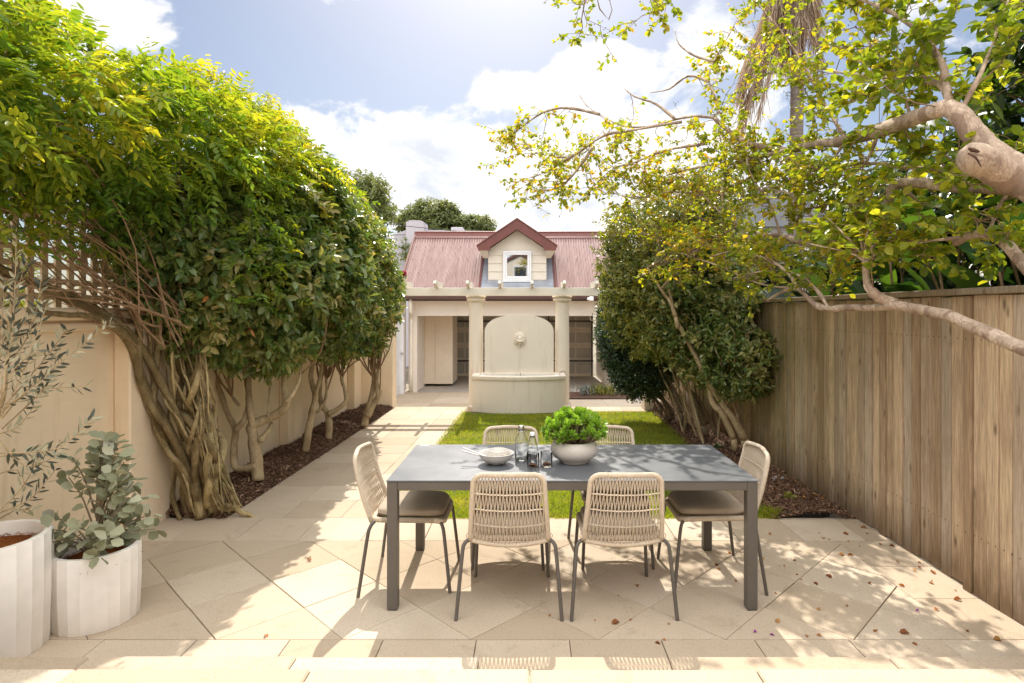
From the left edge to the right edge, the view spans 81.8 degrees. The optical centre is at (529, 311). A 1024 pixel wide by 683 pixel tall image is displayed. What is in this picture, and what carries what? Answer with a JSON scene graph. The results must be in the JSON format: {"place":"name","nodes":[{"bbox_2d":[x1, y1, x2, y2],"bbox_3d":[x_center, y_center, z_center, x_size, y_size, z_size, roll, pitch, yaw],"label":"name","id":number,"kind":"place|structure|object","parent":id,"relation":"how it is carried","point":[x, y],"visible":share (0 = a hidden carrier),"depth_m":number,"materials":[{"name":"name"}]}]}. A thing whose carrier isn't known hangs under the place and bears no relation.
{"place":"outdoors","nodes":[
{"label":"outdoors","id":0,"kind":"place"},
{"bbox_2d":[166,403,393,519],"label":"bark mulch","id":1,"kind":"object","parent":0,"point":[233,475],"visible":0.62,"depth_m":6.80,"materials":[{"name":"brown wood"}]},
{"bbox_2d":[0,0,389,520],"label":"wisteria vine","id":2,"kind":"object","parent":1,"relation":"on","point":[68,150],"visible":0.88,"depth_m":3.95,"materials":[{"name":"green plant"}]},
{"bbox_2d":[83,137,378,480],"bbox_3d":[-2.577,-0.084,5.481,1.992,3.517,2.981,0,0,0],"label":"camellia tree","id":3,"kind":"object","parent":1,"relation":"on","point":[232,335],"visible":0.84,"depth_m":5.08,"materials":[{"name":"green plant"}]},
{"bbox_2d":[301,152,387,451],"bbox_3d":[-2.506,-0.097,7.010,1.612,3.521,2.034,0,0,0],"label":"camellia tree","id":4,"kind":"object","parent":1,"relation":"on","point":[351,336],"visible":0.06,"depth_m":6.97,"materials":[{"name":"green plant"}]},
{"bbox_2d":[308,210,401,439],"bbox_3d":[-2.516,-0.042,7.702,1.578,3.453,1.906,0,0,0],"label":"camellia tree","id":5,"kind":"object","parent":1,"relation":"on","point":[388,303],"visible":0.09,"depth_m":7.81,"materials":[{"name":"green plant"}]},
{"bbox_2d":[353,212,407,426],"bbox_3d":[-2.561,0.097,8.839,1.605,3.239,2.575,0,0,0],"label":"camellia tree","id":6,"kind":"object","parent":1,"relation":"on","point":[378,351],"visible":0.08,"depth_m":8.69,"materials":[{"name":"green plant"}]},
{"bbox_2d":[385,220,464,367],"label":"neighbour building","id":7,"kind":"structure","parent":0,"point":[404,239],"depth_m":23.60,"materials":[{"name":"white paint"}]},
{"bbox_2d":[228,407,646,517],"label":"path","id":8,"kind":"structure","parent":0,"point":[324,485],"depth_m":6.51,"materials":[{"name":"stone"}]},
{"bbox_2d":[395,280,601,404],"bbox_3d":[-0.375,0.599,10.770,5.550,2.282,0.940,0,0,0],"label":"pergola","id":9,"kind":"object","parent":8,"relation":"on","point":[562,295],"visible":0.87,"depth_m":10.64,"materials":[{"name":"beige paint"}]},
{"bbox_2d":[468,315,568,413],"bbox_3d":[-0.189,0.905,10.344,1.800,1.690,0.752,0,0,0],"label":"fountain","id":10,"kind":"object","parent":8,"relation":"on","point":[519,375],"visible":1,"depth_m":10.58,"materials":[{"name":"beige stone"}]},
{"bbox_2d":[0,657,1023,682],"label":"steps","id":11,"kind":"structure","parent":0,"point":[524,670],"depth_m":2.34,"materials":[{"name":"stone"}]},
{"bbox_2d":[3,0,1023,307],"label":"sky","id":12,"kind":"structure","parent":0,"point":[400,90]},
{"bbox_2d":[396,392,640,406],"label":"court paving","id":13,"kind":"structure","parent":0,"point":[434,399],"depth_m":14.50,"materials":[{"name":"stone"}]},
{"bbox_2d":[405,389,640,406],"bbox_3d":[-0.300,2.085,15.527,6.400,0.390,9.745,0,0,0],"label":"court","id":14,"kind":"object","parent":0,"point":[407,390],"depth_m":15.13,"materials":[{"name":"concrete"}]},
{"bbox_2d":[400,218,625,392],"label":"garage","id":15,"kind":"structure","parent":14,"relation":"on","point":[516,253],"depth_m":16.97,"materials":[{"name":"beige paint"}]},
{"bbox_2d":[384,223,452,230],"bbox_3d":[-3.739,-2.870,19.841,5.323,0.878,0.116,0,0,27],"label":"overhead wire","id":16,"kind":"object","parent":15,"relation":"attached to","point":[419,227],"visible":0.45,"depth_m":19.82,"materials":[{"name":"black"}]},
{"bbox_2d":[457,316,592,375],"bbox_3d":[-0.470,0.996,20.165,5.280,2.432,0.130,0,0,0],"label":"garage door","id":17,"kind":"structure","parent":15,"relation":"in","point":[580,327],"depth_m":20.18,"materials":[{"name":"paint"}]},
{"bbox_2d":[27,409,1023,659],"bbox_3d":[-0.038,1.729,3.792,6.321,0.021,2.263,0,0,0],"label":"patio","id":18,"kind":"structure","parent":0,"point":[237,604],"depth_m":3.53,"materials":[{"name":"stone"}]},
{"bbox_2d":[0,222,114,656],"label":"potted olive","id":19,"kind":"object","parent":18,"relation":"on","point":[25,594],"visible":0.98,"depth_m":2.94,"materials":[{"name":"green plant"}]},
{"bbox_2d":[29,430,166,637],"bbox_3d":[-2.444,1.195,3.308,0.630,1.050,0.582,0,0,0],"label":"potted shrub","id":20,"kind":"object","parent":18,"relation":"on","point":[96,577],"visible":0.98,"depth_m":3.24,"materials":[{"name":"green plant"}]},
{"bbox_2d":[0,307,395,541],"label":"garden wall","id":21,"kind":"structure","parent":18,"relation":"on","point":[113,398],"depth_m":4.42,"materials":[{"name":"beige paint"}]},
{"bbox_2d":[0,132,137,307],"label":"lattice screen","id":22,"kind":"object","parent":21,"relation":"on","point":[58,265],"visible":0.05,"depth_m":4.01,"materials":[{"name":"paint"}]},
{"bbox_2d":[353,442,459,597],"bbox_3d":[-0.799,1.299,3.845,0.646,0.845,0.611,0,0,0],"label":"rope chair","id":23,"kind":"object","parent":18,"relation":"on","point":[424,506],"visible":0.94,"depth_m":3.76,"materials":[{"name":"beige fabric"}]},
{"bbox_2d":[471,425,544,569],"bbox_3d":[-0.145,1.299,4.242,0.611,0.845,0.646,0,0,0],"label":"rope chair","id":24,"kind":"object","parent":18,"relation":"on","point":[486,434],"visible":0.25,"depth_m":4.50,"materials":[{"name":"beige fabric"}]},
{"bbox_2d":[454,472,563,620],"bbox_3d":[-0.115,1.299,3.518,0.611,0.845,0.646,0,0,0],"label":"rope chair","id":25,"kind":"object","parent":18,"relation":"on","point":[526,524],"visible":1,"depth_m":3.29,"materials":[{"name":"beige fabric"}]},
{"bbox_2d":[386,445,758,610],"bbox_3d":[0.245,1.344,3.845,2.138,0.752,0.918,0,0,0],"label":"dining table","id":26,"kind":"object","parent":18,"relation":"on","point":[455,467],"visible":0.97,"depth_m":3.56,"materials":[{"name":"grey metal"}]},
{"bbox_2d":[478,449,513,464],"bbox_3d":[-0.213,0.934,3.765,0.229,0.070,0.229,0,0,0],"label":"serving bowl","id":27,"kind":"object","parent":26,"relation":"on","point":[486,458],"visible":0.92,"depth_m":3.69,"materials":[{"name":"white ceramic"}]},
{"bbox_2d":[488,447,507,456],"bbox_3d":[-0.203,0.920,3.775,0.131,0.074,0.131,0,0,0],"label":"bowl","id":28,"kind":"object","parent":27,"relation":"in","point":[497,452],"visible":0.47,"depth_m":3.75,"materials":[{"name":"white ceramic"}]},
{"bbox_2d":[515,425,527,461],"bbox_3d":[-0.054,0.856,3.845,0.083,0.227,0.083,0,0,0],"label":"water bottle","id":29,"kind":"object","parent":26,"relation":"on","point":[521,442],"visible":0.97,"depth_m":3.81,"materials":[{"name":"clear glass"}]},
{"bbox_2d":[527,432,537,452],"bbox_3d":[0.018,0.870,3.765,0.067,0.199,0.068,0,0,0],"label":"water bottle","id":30,"kind":"object","parent":26,"relation":"on","point":[532,445],"visible":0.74,"depth_m":3.74,"materials":[{"name":"clear glass"}]},
{"bbox_2d":[527,452,538,469],"bbox_3d":[0.022,0.922,3.655,0.075,0.094,0.075,0,0,0],"label":"tumbler","id":31,"kind":"object","parent":26,"relation":"on","point":[532,460],"visible":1,"depth_m":3.62,"materials":[{"name":"clear glass"}]},
{"bbox_2d":[540,450,551,467],"bbox_3d":[0.105,0.922,3.692,0.075,0.094,0.075,0,0,0],"label":"tumbler","id":32,"kind":"object","parent":26,"relation":"on","point":[545,458],"visible":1,"depth_m":3.66,"materials":[{"name":"clear glass"}]},
{"bbox_2d":[540,405,607,464],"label":"potted plant","id":33,"kind":"object","parent":26,"relation":"on","point":[573,443],"visible":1,"depth_m":3.72,"materials":[{"name":"green plant"}]},
{"bbox_2d":[567,425,654,569],"bbox_3d":[0.590,1.299,4.252,0.611,0.845,0.646,0,0,0],"label":"rope chair","id":34,"kind":"object","parent":18,"relation":"on","point":[632,442],"visible":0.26,"depth_m":4.10,"materials":[{"name":"beige fabric"}]},
{"bbox_2d":[570,472,678,621],"bbox_3d":[0.525,1.299,3.518,0.611,0.845,0.646,0,0,-1],"label":"rope chair","id":35,"kind":"object","parent":18,"relation":"on","point":[602,524],"visible":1,"depth_m":3.29,"materials":[{"name":"beige fabric"}]},
{"bbox_2d":[641,396,652,410],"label":"pier","id":36,"kind":"structure","parent":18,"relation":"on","point":[646,406],"depth_m":10.30,"materials":[{"name":"beige paint"}]},
{"bbox_2d":[656,441,769,595],"bbox_3d":[1.205,1.299,3.875,0.646,0.845,0.611,0,0,0],"label":"rope chair","id":37,"kind":"object","parent":18,"relation":"on","point":[706,505],"visible":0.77,"depth_m":3.76,"materials":[{"name":"beige fabric"}]},
{"bbox_2d":[899,628,908,633],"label":"fallen leaf","id":38,"kind":"object","parent":18,"relation":"on","point":[904,631],"visible":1,"depth_m":3.16,"materials":[{"name":"brown plant"}]},
{"bbox_2d":[399,410,779,518],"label":"lawn","id":39,"kind":"structure","parent":0,"point":[624,414],"depth_m":8.35,"materials":[{"name":"plant"}]},
{"bbox_2d":[569,392,626,397],"bbox_3d":[1.840,2.170,15.480,1.720,0.040,1.240,0,0,0],"label":"mulch bed","id":40,"kind":"object","parent":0,"point":[579,395],"visible":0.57,"depth_m":15.19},
{"bbox_2d":[570,383,598,395],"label":"lavender plant","id":41,"kind":"object","parent":40,"relation":"on","point":[585,389],"visible":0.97,"depth_m":15.21,"materials":[{"name":"green plant"}]},
{"bbox_2d":[581,381,613,395],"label":"lavender plant","id":42,"kind":"object","parent":40,"relation":"on","point":[596,391],"visible":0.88,"depth_m":15.25,"materials":[{"name":"green plant"}]},
{"bbox_2d":[597,382,616,394],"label":"lavender plant","id":43,"kind":"object","parent":40,"relation":"on","point":[608,391],"visible":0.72,"depth_m":15.24,"materials":[{"name":"green plant"}]},
{"bbox_2d":[406,316,844,517],"bbox_3d":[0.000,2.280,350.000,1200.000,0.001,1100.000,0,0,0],"label":"ground","id":44,"kind":"structure","parent":0,"point":[594,374],"depth_m":22.61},
{"bbox_2d":[3,222,43,307],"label":"background shrub","id":45,"kind":"object","parent":44,"relation":"on","point":[22,303],"visible":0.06,"depth_m":5.12,"materials":[{"name":"green plant"}]},
{"bbox_2d":[342,168,400,231],"bbox_3d":[-8.008,-1.993,26.016,4.405,8.573,3.710,0,0,0],"label":"distant tree","id":46,"kind":"object","parent":44,"relation":"on","point":[374,188],"visible":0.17,"depth_m":25.37,"materials":[{"name":"green plant"}]},
{"bbox_2d":[396,302,405,395],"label":"garden wall","id":47,"kind":"structure","parent":44,"relation":"on","point":[401,361],"depth_m":15.82,"materials":[{"name":"white paint"}]},
{"bbox_2d":[396,318,402,395],"bbox_3d":[-3.450,1.120,15.350,0.160,2.180,0.920,0,0,0],"label":"door","id":48,"kind":"structure","parent":47,"relation":"in","point":[398,353],"depth_m":15.60,"materials":[{"name":"white paint"}]},
{"bbox_2d":[389,196,468,232],"bbox_3d":[-5.299,-1.970,31.922,4.383,8.528,3.843,0,0,0],"label":"distant tree","id":49,"kind":"object","parent":44,"relation":"on","point":[439,214],"visible":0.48,"depth_m":31.11,"materials":[{"name":"green plant"}]},
{"bbox_2d":[450,212,497,230],"bbox_3d":[-3.003,-1.514,31.974,2.724,7.612,2.615,0,0,0],"label":"distant tree","id":50,"kind":"object","parent":44,"relation":"on","point":[475,222],"visible":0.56,"depth_m":31.37,"materials":[{"name":"green plant"}]},
{"bbox_2d":[735,223,815,303],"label":"background shrub","id":51,"kind":"object","parent":44,"relation":"on","point":[767,280],"visible":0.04,"depth_m":8.40,"materials":[{"name":"green plant"}]},
{"bbox_2d":[729,0,828,266],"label":"palm tree","id":52,"kind":"object","parent":44,"relation":"on","point":[811,13],"visible":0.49,"depth_m":13.83,"materials":[{"name":"beige plant"}]},
{"bbox_2d":[760,224,886,302],"bbox_3d":[4.361,0.355,7.432,2.722,2.941,3.439,0,0,0],"label":"paddle leaf plant","id":53,"kind":"object","parent":44,"relation":"on","point":[777,290],"visible":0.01,"depth_m":7.44,"materials":[{"name":"green plant"}]},
{"bbox_2d":[661,285,1023,624],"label":"paling fence","id":54,"kind":"object","parent":44,"relation":"on","point":[905,430],"visible":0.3,"depth_m":4.17,"materials":[{"name":"brown wood"}]},
{"bbox_2d":[803,143,995,301],"bbox_3d":[4.711,0.117,6.959,2.721,4.336,3.975,0,0,0],"label":"background shrub","id":55,"kind":"object","parent":44,"relation":"on","point":[882,191],"visible":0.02,"depth_m":6.91,"materials":[{"name":"green plant"}]},
{"bbox_2d":[792,232,1010,301],"bbox_3d":[4.209,0.335,6.052,2.638,2.979,3.345,0,0,-34],"label":"paddle leaf plant","id":56,"kind":"object","parent":44,"relation":"on","point":[887,275],"visible":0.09,"depth_m":6.03,"materials":[{"name":"green plant"}]},
{"bbox_2d":[827,198,1023,300],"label":"paddle leaf plant","id":57,"kind":"object","parent":44,"relation":"on","point":[933,281],"visible":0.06,"depth_m":5.12,"materials":[{"name":"green plant"}]},
{"bbox_2d":[887,48,1023,296],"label":"paddle leaf plant","id":58,"kind":"object","parent":44,"relation":"on","point":[992,201],"visible":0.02,"depth_m":5.02,"materials":[{"name":"green plant"}]},
{"bbox_2d":[911,0,1023,296],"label":"broadleaf tree","id":59,"kind":"object","parent":44,"relation":"on","point":[1002,112],"visible":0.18,"depth_m":4.79,"materials":[{"name":"green plant"}]},
{"bbox_2d":[930,241,1023,294],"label":"paddle leaf plant","id":60,"kind":"object","parent":44,"relation":"on","point":[976,278],"visible":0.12,"depth_m":4.57,"materials":[{"name":"green plant"}]},
{"bbox_2d":[947,179,1023,286],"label":"background shrub","id":61,"kind":"object","parent":44,"relation":"on","point":[997,281],"visible":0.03,"depth_m":5.22,"materials":[{"name":"green plant"}]},
{"bbox_2d":[475,0,1023,355],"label":"crepe myrtle tree","id":62,"kind":"object","parent":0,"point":[989,160],"visible":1,"depth_m":4.19,"materials":[{"name":"green plant"}]},
{"bbox_2d":[648,402,855,518],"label":"bark mulch","id":63,"kind":"object","parent":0,"point":[804,505],"visible":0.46,"depth_m":5.52,"materials":[{"name":"brown wood"}]},
{"bbox_2d":[591,271,681,420],"bbox_3d":[1.660,0.430,9.299,1.394,2.702,1.903,0,0,0],"label":"garden shrub","id":64,"kind":"object","parent":63,"relation":"on","point":[647,381],"visible":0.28,"depth_m":8.84,"materials":[{"name":"green plant"}]},
{"bbox_2d":[590,182,701,430],"bbox_3d":[1.720,0.006,8.449,1.713,3.749,2.006,0,0,0],"label":"garden shrub","id":65,"kind":"object","parent":63,"relation":"on","point":[615,274],"visible":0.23,"depth_m":8.18,"materials":[{"name":"green plant"}]},
{"bbox_2d":[616,153,755,443],"bbox_3d":[2.021,-0.096,7.819,1.810,3.784,2.120,0,0,0],"label":"garden shrub","id":66,"kind":"object","parent":63,"relation":"on","point":[651,344],"visible":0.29,"depth_m":7.48,"materials":[{"name":"green plant"}]},
{"bbox_2d":[638,212,782,451],"bbox_3d":[2.155,0.193,7.096,1.625,2.847,1.813,0,0,0],"label":"garden shrub","id":67,"kind":"object","parent":63,"relation":"on","point":[721,312],"visible":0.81,"depth_m":6.76,"materials":[{"name":"green plant"}]},
{"bbox_2d":[712,443,724,448],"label":"bedding plant","id":68,"kind":"object","parent":63,"relation":"on","point":[717,445],"visible":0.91,"depth_m":7.15,"materials":[{"name":"green plant"}]},
{"bbox_2d":[758,501,788,519],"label":"grass tuft","id":69,"kind":"object","parent":63,"relation":"on","point":[767,511],"visible":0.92,"depth_m":4.96,"materials":[{"name":"green plant"}]},
{"bbox_2d":[783,489,800,498],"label":"bedding plant","id":70,"kind":"object","parent":63,"relation":"on","point":[788,494],"visible":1,"depth_m":5.26,"materials":[{"name":"green plant"}]},
{"bbox_2d":[772,510,829,517],"bbox_3d":[2.292,1.705,4.977,0.473,0.049,0.086,0,0,5],"label":"garden edging","id":71,"kind":"object","parent":63,"relation":"on","point":[811,515],"visible":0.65,"depth_m":4.95,"materials":[{"name":"black plastic"}]},
{"bbox_2d":[729,186,844,291],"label":"neighbour house","id":72,"kind":"structure","parent":0,"point":[771,223],"depth_m":17.20,"materials":[{"name":"grey"}]}
]}

